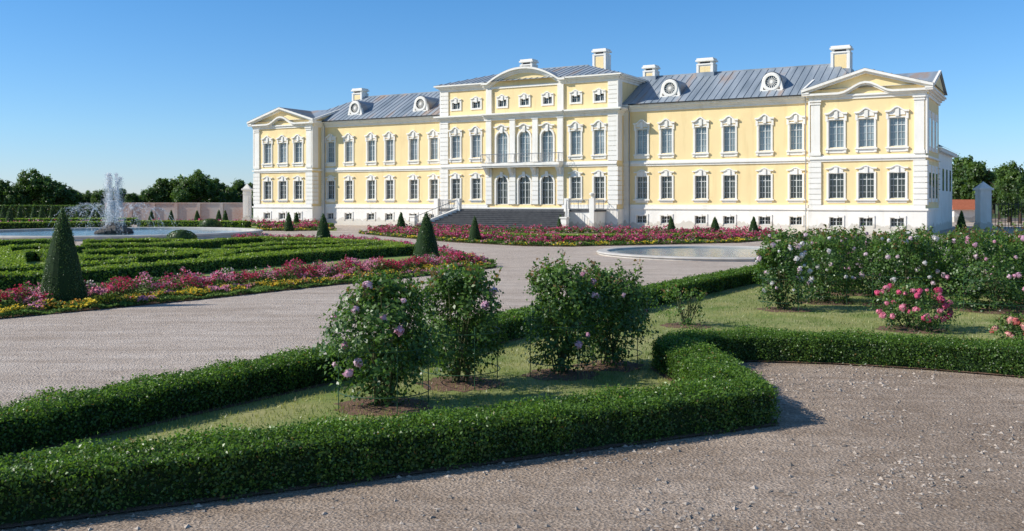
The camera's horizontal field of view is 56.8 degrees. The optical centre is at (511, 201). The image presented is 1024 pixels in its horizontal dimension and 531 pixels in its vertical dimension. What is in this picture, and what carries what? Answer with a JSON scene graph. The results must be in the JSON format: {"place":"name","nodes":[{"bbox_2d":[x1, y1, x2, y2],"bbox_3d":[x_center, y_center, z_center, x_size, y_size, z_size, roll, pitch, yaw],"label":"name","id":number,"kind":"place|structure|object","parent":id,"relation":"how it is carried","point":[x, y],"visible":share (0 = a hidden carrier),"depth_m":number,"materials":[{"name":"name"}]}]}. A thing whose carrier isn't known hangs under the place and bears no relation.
{"place":"outdoors","nodes":[
{"label":"outdoors","id":0,"kind":"place"},
{"bbox_2d":[1,248,411,304],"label":"parterre lawn","id":1,"kind":"structure","parent":0,"point":[397,258],"depth_m":37.83,"materials":[{"name":"green plant"}]},
{"bbox_2d":[0,238,50,245],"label":"parterre hedge","id":2,"kind":"object","parent":1,"relation":"on","point":[5,242],"visible":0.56,"depth_m":50.67,"materials":[{"name":"green plant"}]},
{"bbox_2d":[0,243,86,254],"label":"parterre hedge","id":3,"kind":"object","parent":1,"relation":"on","point":[36,246],"visible":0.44,"depth_m":43.85,"materials":[{"name":"green plant"}]},
{"bbox_2d":[0,257,138,273],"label":"parterre hedge","id":4,"kind":"object","parent":1,"relation":"on","point":[23,267],"visible":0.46,"depth_m":31.52,"materials":[{"name":"green plant"}]},
{"bbox_2d":[0,246,220,265],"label":"parterre hedge","id":5,"kind":"object","parent":1,"relation":"on","point":[142,255],"visible":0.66,"depth_m":38.28,"materials":[{"name":"green plant"}]},
{"bbox_2d":[82,237,199,244],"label":"parterre hedge","id":6,"kind":"object","parent":1,"relation":"on","point":[132,240],"visible":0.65,"depth_m":51.44,"materials":[{"name":"green plant"}]},
{"bbox_2d":[80,239,222,249],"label":"parterre hedge","id":7,"kind":"object","parent":1,"relation":"on","point":[206,243],"visible":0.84,"depth_m":46.76,"materials":[{"name":"green plant"}]},
{"bbox_2d":[166,229,196,238],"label":"clipped shrub","id":8,"kind":"object","parent":1,"relation":"on","point":[183,234],"visible":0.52,"depth_m":52.06,"materials":[{"name":"green plant"}]},
{"bbox_2d":[0,243,414,290],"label":"parterre hedge","id":9,"kind":"object","parent":1,"relation":"on","point":[98,274],"visible":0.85,"depth_m":33.22,"materials":[{"name":"green plant"}]},
{"bbox_2d":[0,250,496,318],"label":"flower bed","id":10,"kind":"object","parent":1,"relation":"on","point":[170,289],"visible":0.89,"depth_m":25.35,"materials":[{"name":"pink plant"}]},
{"bbox_2d":[38,208,88,308],"bbox_3d":[-10.652,1.325,22.372,1.086,2.350,1.092,0,0,24],"label":"topiary cone","id":11,"kind":"object","parent":10,"relation":"on","point":[62,278],"visible":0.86,"depth_m":22.11,"materials":[{"name":"green plant"}]},
{"bbox_2d":[221,239,340,248],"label":"parterre hedge","id":12,"kind":"object","parent":1,"relation":"on","point":[271,243],"visible":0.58,"depth_m":48.15,"materials":[{"name":"green plant"}]},
{"bbox_2d":[198,242,368,258],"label":"parterre hedge","id":13,"kind":"object","parent":1,"relation":"on","point":[229,251],"visible":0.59,"depth_m":42.43,"materials":[{"name":"green plant"}]},
{"bbox_2d":[228,245,364,255],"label":"parterre hedge","id":14,"kind":"object","parent":1,"relation":"on","point":[285,250],"visible":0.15,"depth_m":39.55,"materials":[{"name":"green plant"}]},
{"bbox_2d":[214,236,404,246],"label":"parterre hedge","id":15,"kind":"object","parent":1,"relation":"on","point":[243,240],"visible":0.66,"depth_m":52.51,"materials":[{"name":"green plant"}]},
{"bbox_2d":[316,213,330,237],"bbox_3d":[-10.649,1.595,53.313,0.981,1.862,0.996,0,0,4],"label":"topiary cone","id":16,"kind":"object","parent":1,"relation":"on","point":[323,230],"visible":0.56,"depth_m":53.09,"materials":[{"name":"green plant"}]},
{"bbox_2d":[231,232,496,266],"bbox_3d":[-7.489,2.191,48.939,5.791,0.673,29.448,0,0,-33],"label":"flower bed","id":17,"kind":"object","parent":1,"relation":"on","point":[474,257],"visible":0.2,"depth_m":44.60,"materials":[{"name":"pink plant"}]},
{"bbox_2d":[412,211,439,259],"bbox_3d":[-3.406,1.451,37.356,1.162,2.126,1.177,0,0,-39],"label":"topiary cone","id":18,"kind":"object","parent":1,"relation":"on","point":[426,242],"visible":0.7,"depth_m":37.09,"materials":[{"name":"green plant"}]},
{"bbox_2d":[3,338,522,457],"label":"hedge soil","id":19,"kind":"structure","parent":0,"point":[173,418],"depth_m":10.96,"materials":[{"name":"brown soil"}]},
{"bbox_2d":[0,311,523,455],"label":"box hedge","id":20,"kind":"object","parent":19,"relation":"on","point":[45,421],"visible":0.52,"depth_m":10.81,"materials":[{"name":"green plant"}]},
{"bbox_2d":[248,226,336,230],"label":"parterre lawn","id":21,"kind":"structure","parent":0,"point":[254,227],"depth_m":83.24,"materials":[{"name":"green plant"}]},
{"bbox_2d":[137,220,251,227],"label":"parterre hedge","id":22,"kind":"object","parent":21,"relation":"on","point":[195,223],"visible":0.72,"depth_m":90.25,"materials":[{"name":"green plant"}]},
{"bbox_2d":[255,221,336,230],"bbox_3d":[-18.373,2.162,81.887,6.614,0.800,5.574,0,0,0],"label":"flower bed","id":23,"kind":"object","parent":21,"relation":"on","point":[307,226],"visible":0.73,"depth_m":80.77,"materials":[{"name":"pink plant"}]},
{"bbox_2d":[293,212,299,222],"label":"topiary cone","id":24,"kind":"object","parent":21,"relation":"on","point":[296,219],"visible":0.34,"depth_m":86.17,"materials":[{"name":"green plant"}]},
{"bbox_2d":[0,218,1023,530],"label":"gravel ground","id":25,"kind":"structure","parent":0,"point":[528,490],"depth_m":8.38,"materials":[{"name":"beige gravel"}]},
{"bbox_2d":[0,204,104,217],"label":"tall clipped hedge","id":26,"kind":"object","parent":25,"relation":"on","point":[26,211],"visible":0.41,"depth_m":124.03,"materials":[{"name":"green plant"}]},
{"bbox_2d":[105,203,242,220],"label":"brick wall","id":27,"kind":"structure","parent":25,"relation":"on","point":[184,211],"depth_m":121.00,"materials":[{"name":"beige brick"}]},
{"bbox_2d":[241,184,252,220],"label":"gate pillar","id":28,"kind":"structure","parent":25,"relation":"on","point":[246,189],"depth_m":112.60,"materials":[{"name":"white paint"}]},
{"bbox_2d":[952,200,974,221],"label":"outbuilding","id":29,"kind":"structure","parent":25,"relation":"on","point":[967,207],"depth_m":112.00,"materials":[{"name":"white paint"}]},
{"bbox_2d":[952,153,986,199],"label":"deciduous tree","id":30,"kind":"object","parent":25,"relation":"on","point":[957,175],"visible":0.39,"depth_m":133.57,"materials":[{"name":"green plant"}]},
{"bbox_2d":[958,161,996,199],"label":"deciduous tree","id":31,"kind":"object","parent":25,"relation":"on","point":[975,174],"visible":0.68,"depth_m":121.10,"materials":[{"name":"green plant"}]},
{"bbox_2d":[973,182,993,228],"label":"gate pillar","id":32,"kind":"structure","parent":25,"relation":"on","point":[983,205],"depth_m":85.50,"materials":[{"name":"white paint"}]},
{"bbox_2d":[992,166,1000,219],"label":"deciduous tree","id":33,"kind":"object","parent":25,"relation":"on","point":[994,200],"visible":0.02,"depth_m":128.09,"materials":[{"name":"green plant"}]},
{"bbox_2d":[990,163,1021,221],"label":"deciduous tree","id":34,"kind":"object","parent":25,"relation":"on","point":[995,184],"visible":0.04,"depth_m":112.31,"materials":[{"name":"green plant"}]},
{"bbox_2d":[0,223,1023,407],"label":"gravel path","id":35,"kind":"structure","parent":0,"point":[136,341],"depth_m":19.01,"materials":[{"name":"beige gravel"}]},
{"bbox_2d":[0,205,6,217],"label":"topiary cone","id":36,"kind":"object","parent":35,"relation":"on","point":[3,214],"visible":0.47,"depth_m":106.44,"materials":[{"name":"green plant"}]},
{"bbox_2d":[5,207,14,221],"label":"topiary cone","id":37,"kind":"object","parent":35,"relation":"on","point":[9,216],"visible":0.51,"depth_m":92.75,"materials":[{"name":"green plant"}]},
{"bbox_2d":[16,206,23,217],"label":"topiary cone","id":38,"kind":"object","parent":35,"relation":"on","point":[19,214],"visible":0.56,"depth_m":109.66,"materials":[{"name":"green plant"}]},
{"bbox_2d":[30,205,37,217],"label":"topiary cone","id":39,"kind":"object","parent":35,"relation":"on","point":[33,213],"visible":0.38,"depth_m":100.52,"materials":[{"name":"green plant"}]},
{"bbox_2d":[38,204,45,217],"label":"topiary cone","id":40,"kind":"object","parent":35,"relation":"on","point":[41,214],"visible":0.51,"depth_m":109.66,"materials":[{"name":"green plant"}]},
{"bbox_2d":[48,205,55,217],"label":"topiary cone","id":41,"kind":"object","parent":35,"relation":"on","point":[52,213],"visible":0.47,"depth_m":106.43,"materials":[{"name":"green plant"}]},
{"bbox_2d":[0,219,129,221],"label":"flower bed","id":42,"kind":"object","parent":35,"relation":"on","point":[54,221],"visible":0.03,"depth_m":91.16,"materials":[{"name":"green plant"}]},
{"bbox_2d":[0,220,131,228],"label":"parterre hedge","id":43,"kind":"object","parent":35,"relation":"on","point":[24,225],"visible":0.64,"depth_m":85.95,"materials":[{"name":"green plant"}]},
{"bbox_2d":[0,217,137,224],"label":"parterre hedge","id":44,"kind":"object","parent":35,"relation":"on","point":[132,220],"visible":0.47,"depth_m":98.21,"materials":[{"name":"green plant"}]},
{"bbox_2d":[75,204,81,217],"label":"topiary cone","id":45,"kind":"object","parent":35,"relation":"on","point":[78,213],"visible":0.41,"depth_m":113.09,"materials":[{"name":"green plant"}]},
{"bbox_2d":[85,206,91,217],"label":"topiary cone","id":46,"kind":"object","parent":35,"relation":"on","point":[88,211],"visible":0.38,"depth_m":109.64,"materials":[{"name":"green plant"}]},
{"bbox_2d":[94,207,100,217],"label":"topiary cone","id":47,"kind":"object","parent":35,"relation":"on","point":[97,215],"visible":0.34,"depth_m":109.61,"materials":[{"name":"green plant"}]},
{"bbox_2d":[0,172,262,240],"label":"fountain","id":48,"kind":"object","parent":35,"relation":"on","point":[114,229],"visible":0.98,"depth_m":68.74,"materials":[{"name":"liquid"}]},
{"bbox_2d":[148,211,154,219],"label":"topiary cone","id":49,"kind":"object","parent":35,"relation":"on","point":[151,215],"visible":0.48,"depth_m":113.06,"materials":[{"name":"green plant"}]},
{"bbox_2d":[194,210,199,220],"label":"topiary cone","id":50,"kind":"object","parent":35,"relation":"on","point":[197,216],"visible":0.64,"depth_m":109.66,"materials":[{"name":"green plant"}]},
{"bbox_2d":[199,218,221,226],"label":"clipped shrub","id":51,"kind":"object","parent":35,"relation":"on","point":[210,222],"visible":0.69,"depth_m":79.97,"materials":[{"name":"green plant"}]},
{"bbox_2d":[216,210,221,220],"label":"topiary cone","id":52,"kind":"object","parent":35,"relation":"on","point":[218,216],"visible":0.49,"depth_m":103.43,"materials":[{"name":"green plant"}]},
{"bbox_2d":[153,218,319,225],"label":"flower bed","id":53,"kind":"object","parent":35,"relation":"on","point":[254,222],"visible":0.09,"depth_m":96.68,"materials":[{"name":"pink plant"}]},
{"bbox_2d":[222,210,227,220],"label":"topiary cone","id":54,"kind":"object","parent":53,"relation":"on","point":[225,216],"visible":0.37,"depth_m":95.23,"materials":[{"name":"green plant"}]},
{"bbox_2d":[284,212,293,230],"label":"topiary cone","id":55,"kind":"object","parent":35,"relation":"on","point":[288,226],"visible":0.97,"depth_m":78.59,"materials":[{"name":"green plant"}]},
{"bbox_2d":[557,215,561,228],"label":"topiary cone","id":56,"kind":"object","parent":35,"relation":"on","point":[559,222],"visible":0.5,"depth_m":76.96,"materials":[{"name":"green plant"}]},
{"bbox_2d":[247,45,956,234],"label":"palace","id":57,"kind":"structure","parent":35,"relation":"on","point":[527,143],"depth_m":82.58,"materials":[{"name":"yellow paint"}]},
{"bbox_2d":[266,118,904,162],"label":"upper window panes","id":58,"kind":"structure","parent":57,"relation":"in","point":[729,137],"depth_m":81.78,"materials":[{"name":"grey glass"}]},
{"bbox_2d":[266,76,950,225],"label":"lower window panes","id":59,"kind":"structure","parent":57,"relation":"in","point":[730,184],"depth_m":81.50,"materials":[{"name":"grey glass"}]},
{"bbox_2d":[596,245,794,261],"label":"round pool","id":60,"kind":"structure","parent":35,"relation":"on","point":[717,253],"depth_m":43.94,"materials":[{"name":"stone"}]},
{"bbox_2d":[955,210,966,230],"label":"topiary cone","id":61,"kind":"object","parent":35,"relation":"on","point":[961,219],"visible":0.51,"depth_m":72.33,"materials":[{"name":"green plant"}]},
{"bbox_2d":[995,202,1021,228],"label":"iron fence","id":62,"kind":"object","parent":35,"relation":"on","point":[1008,214],"visible":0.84,"depth_m":86.00,"materials":[{"name":"black metal"}]},
{"bbox_2d":[996,193,1020,225],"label":"deciduous tree","id":63,"kind":"object","parent":35,"relation":"on","point":[1003,198],"visible":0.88,"depth_m":95.49,"materials":[{"name":"green plant"}]},
{"bbox_2d":[994,160,1023,223],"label":"deciduous tree","id":64,"kind":"object","parent":35,"relation":"on","point":[1012,179],"visible":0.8,"depth_m":103.92,"materials":[{"name":"green plant"}]},
{"bbox_2d":[1019,187,1023,213],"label":"deciduous tree","id":65,"kind":"object","parent":35,"relation":"on","point":[1021,199],"visible":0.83,"depth_m":97.47,"materials":[{"name":"green plant"}]},
{"bbox_2d":[0,360,1023,527],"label":"hedge soil","id":66,"kind":"structure","parent":0,"point":[303,486],"depth_m":8.65,"materials":[{"name":"brown soil"}]},
{"bbox_2d":[0,323,1023,526],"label":"box hedge","id":67,"kind":"object","parent":66,"relation":"on","point":[716,385],"visible":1,"depth_m":9.00,"materials":[{"name":"green plant"}]},
{"bbox_2d":[0,0,1023,194],"label":"sky","id":68,"kind":"structure","parent":0,"point":[143,92],"materials":[{"name":"blue"}]},
{"bbox_2d":[2,275,1023,462],"bbox_3d":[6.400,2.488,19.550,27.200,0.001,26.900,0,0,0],"label":"rose garden lawn","id":69,"kind":"structure","parent":0,"point":[487,394],"depth_m":13.83,"materials":[{"name":"green plant"}]},
{"bbox_2d":[312,261,447,415],"bbox_3d":[-1.563,1.614,11.411,1.585,1.782,1.583,0,0,0],"label":"rose bush","id":70,"kind":"object","parent":69,"relation":"on","point":[381,305],"visible":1,"depth_m":11.26,"materials":[{"name":"green plant"}]},
{"bbox_2d":[406,253,517,391],"bbox_3d":[-0.773,1.594,12.847,1.629,1.822,1.470,0,0,-42],"label":"rose bush","id":71,"kind":"object","parent":69,"relation":"on","point":[464,287],"visible":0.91,"depth_m":12.69,"materials":[{"name":"green plant"}]},
{"bbox_2d":[515,245,612,380],"bbox_3d":[0.726,1.572,13.657,1.552,1.865,1.351,0,0,-39],"label":"rose bush","id":72,"kind":"object","parent":69,"relation":"on","point":[556,277],"visible":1,"depth_m":13.38,"materials":[{"name":"green plant"}]},
{"bbox_2d":[572,259,661,371],"bbox_3d":[1.495,1.683,14.196,1.510,1.646,1.463,0,0,0],"label":"rose bush","id":73,"kind":"object","parent":69,"relation":"on","point":[622,298],"visible":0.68,"depth_m":14.05,"materials":[{"name":"green plant"}]},
{"bbox_2d":[648,283,709,328],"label":"rose bush","id":74,"kind":"object","parent":69,"relation":"on","point":[685,322],"visible":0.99,"depth_m":18.83,"materials":[{"name":"green plant"}]},
{"bbox_2d":[497,263,991,336],"bbox_3d":[8.234,2.221,27.395,25.765,0.601,6.314,0,0,-38],"label":"box hedge","id":75,"kind":"object","parent":69,"relation":"on","point":[719,280],"visible":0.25,"depth_m":25.06,"materials":[{"name":"green plant"}]},
{"bbox_2d":[751,233,817,311],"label":"rose bush","id":76,"kind":"object","parent":69,"relation":"on","point":[780,251],"visible":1,"depth_m":21.51,"materials":[{"name":"green plant"}]},
{"bbox_2d":[752,225,839,285],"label":"rose bush","id":77,"kind":"object","parent":69,"relation":"on","point":[801,236],"visible":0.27,"depth_m":28.83,"materials":[{"name":"green plant"}]},
{"bbox_2d":[789,223,873,304],"bbox_3d":[7.749,1.515,23.260,2.146,1.984,2.059,0,0,0],"label":"rose bush","id":78,"kind":"object","parent":69,"relation":"on","point":[816,243],"visible":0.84,"depth_m":23.01,"materials":[{"name":"green plant"}]},
{"bbox_2d":[806,228,884,295],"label":"rose bush","id":79,"kind":"object","parent":69,"relation":"on","point":[863,238],"visible":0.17,"depth_m":25.32,"materials":[{"name":"green plant"}]},
{"bbox_2d":[813,223,884,282],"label":"rose bush","id":80,"kind":"object","parent":69,"relation":"on","point":[836,232],"visible":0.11,"depth_m":29.24,"materials":[{"name":"green plant"}]},
{"bbox_2d":[868,224,947,281],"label":"rose bush","id":81,"kind":"object","parent":69,"relation":"on","point":[918,230],"visible":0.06,"depth_m":29.40,"materials":[{"name":"green plant"}]},
{"bbox_2d":[857,229,959,295],"bbox_3d":[10.665,1.627,25.625,2.704,1.763,2.911,0,0,0],"label":"rose bush","id":82,"kind":"object","parent":69,"relation":"on","point":[940,243],"visible":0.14,"depth_m":25.14,"materials":[{"name":"green plant"}]},
{"bbox_2d":[855,226,961,308],"bbox_3d":[9.449,1.539,22.629,2.590,1.937,2.218,0,0,-25],"label":"rose bush","id":83,"kind":"object","parent":69,"relation":"on","point":[902,245],"visible":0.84,"depth_m":22.29,"materials":[{"name":"green plant"}]},
{"bbox_2d":[863,279,968,333],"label":"rose bush","id":84,"kind":"object","parent":69,"relation":"on","point":[917,291],"visible":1,"depth_m":18.09,"materials":[{"name":"pink plant"}]},
{"bbox_2d":[907,228,1007,293],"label":"rose bush","id":85,"kind":"object","parent":69,"relation":"on","point":[950,239],"visible":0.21,"depth_m":25.76,"materials":[{"name":"green plant"}]},
{"bbox_2d":[945,222,1004,282],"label":"rose bush","id":86,"kind":"object","parent":69,"relation":"on","point":[987,229],"visible":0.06,"depth_m":29.23,"materials":[{"name":"green plant"}]},
{"bbox_2d":[929,225,1023,314],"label":"rose bush","id":87,"kind":"object","parent":69,"relation":"on","point":[988,248],"visible":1,"depth_m":21.30,"materials":[{"name":"green plant"}]},
{"bbox_2d":[973,228,1020,290],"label":"rose bush","id":88,"kind":"object","parent":69,"relation":"on","point":[1016,230],"visible":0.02,"depth_m":26.15,"materials":[{"name":"green plant"}]},
{"bbox_2d":[979,233,1023,291],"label":"rose bush","id":89,"kind":"object","parent":69,"relation":"on","point":[1002,257],"visible":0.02,"depth_m":24.37,"materials":[{"name":"green plant"}]},
{"bbox_2d":[986,310,1023,342],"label":"rose bush","id":90,"kind":"object","parent":69,"relation":"on","point":[1012,330],"visible":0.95,"depth_m":16.48,"materials":[{"name":"green plant"}]},
{"bbox_2d":[995,227,1023,307],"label":"rose bush","id":91,"kind":"object","parent":69,"relation":"on","point":[1021,245],"visible":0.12,"depth_m":22.55,"materials":[{"name":"green plant"}]},
{"bbox_2d":[1012,222,1023,233],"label":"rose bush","id":92,"kind":"object","parent":69,"relation":"on","point":[1013,224],"visible":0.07,"depth_m":29.97,"materials":[{"name":"green plant"}]},
{"bbox_2d":[360,232,778,246],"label":"parterre lawn","id":93,"kind":"structure","parent":0,"point":[571,242],"depth_m":58.47,"materials":[{"name":"green plant"}]},
{"bbox_2d":[433,226,559,233],"bbox_3d":[-1.839,2.158,64.500,11.100,0.756,2.656,0,0,31],"label":"flower bed","id":94,"kind":"object","parent":93,"relation":"on","point":[538,232],"visible":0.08,"depth_m":63.09,"materials":[{"name":"pink plant"}]},
{"bbox_2d":[403,228,730,240],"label":"parterre hedge","id":95,"kind":"object","parent":93,"relation":"on","point":[561,235],"visible":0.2,"depth_m":60.08,"materials":[{"name":"green plant"}]},
{"bbox_2d":[358,224,777,246],"bbox_3d":[0.785,2.127,61.046,31.552,0.843,16.167,0,0,20],"label":"flower bed","id":96,"kind":"object","parent":93,"relation":"on","point":[540,240],"visible":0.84,"depth_m":55.81,"materials":[{"name":"red plant"}]},
{"bbox_2d":[468,216,480,242],"bbox_3d":[-2.235,1.694,56.659,0.839,1.660,0.826,0,0,-30],"label":"topiary cone","id":97,"kind":"object","parent":96,"relation":"on","point":[474,233],"visible":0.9,"depth_m":56.43,"materials":[{"name":"green plant"}]},
{"bbox_2d":[386,222,783,235],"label":"flower bed","id":98,"kind":"object","parent":93,"relation":"on","point":[556,229],"visible":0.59,"depth_m":74.17,"materials":[{"name":"red plant"}]},
{"bbox_2d":[396,212,405,227],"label":"topiary cone","id":99,"kind":"object","parent":98,"relation":"on","point":[401,222],"visible":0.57,"depth_m":78.61,"materials":[{"name":"green plant"}]},
{"bbox_2d":[748,216,758,232],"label":"topiary cone","id":100,"kind":"object","parent":98,"relation":"on","point":[753,226],"visible":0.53,"depth_m":68.22,"materials":[{"name":"green plant"}]},
{"bbox_2d":[667,216,675,232],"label":"topiary cone","id":101,"kind":"object","parent":93,"relation":"on","point":[671,225],"visible":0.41,"depth_m":68.24,"materials":[{"name":"green plant"}]},
{"bbox_2d":[600,226,745,233],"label":"flower bed","id":102,"kind":"object","parent":93,"relation":"on","point":[663,230],"visible":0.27,"depth_m":65.30,"materials":[{"name":"pink plant"}]},
{"bbox_2d":[709,217,719,232],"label":"topiary cone","id":103,"kind":"object","parent":102,"relation":"on","point":[715,224],"visible":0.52,"depth_m":66.96,"materials":[{"name":"green plant"}]},
{"bbox_2d":[251,205,1023,217],"bbox_3d":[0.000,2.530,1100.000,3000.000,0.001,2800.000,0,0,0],"label":"meadow ground","id":104,"kind":"structure","parent":0,"point":[993,215],"depth_m":167.23,"materials":[{"name":"green plant"}]},
{"bbox_2d":[0,160,997,213],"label":"distant trees","id":105,"kind":"object","parent":104,"relation":"on","point":[40,189],"visible":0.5,"depth_m":174.11,"materials":[{"name":"green plant"}]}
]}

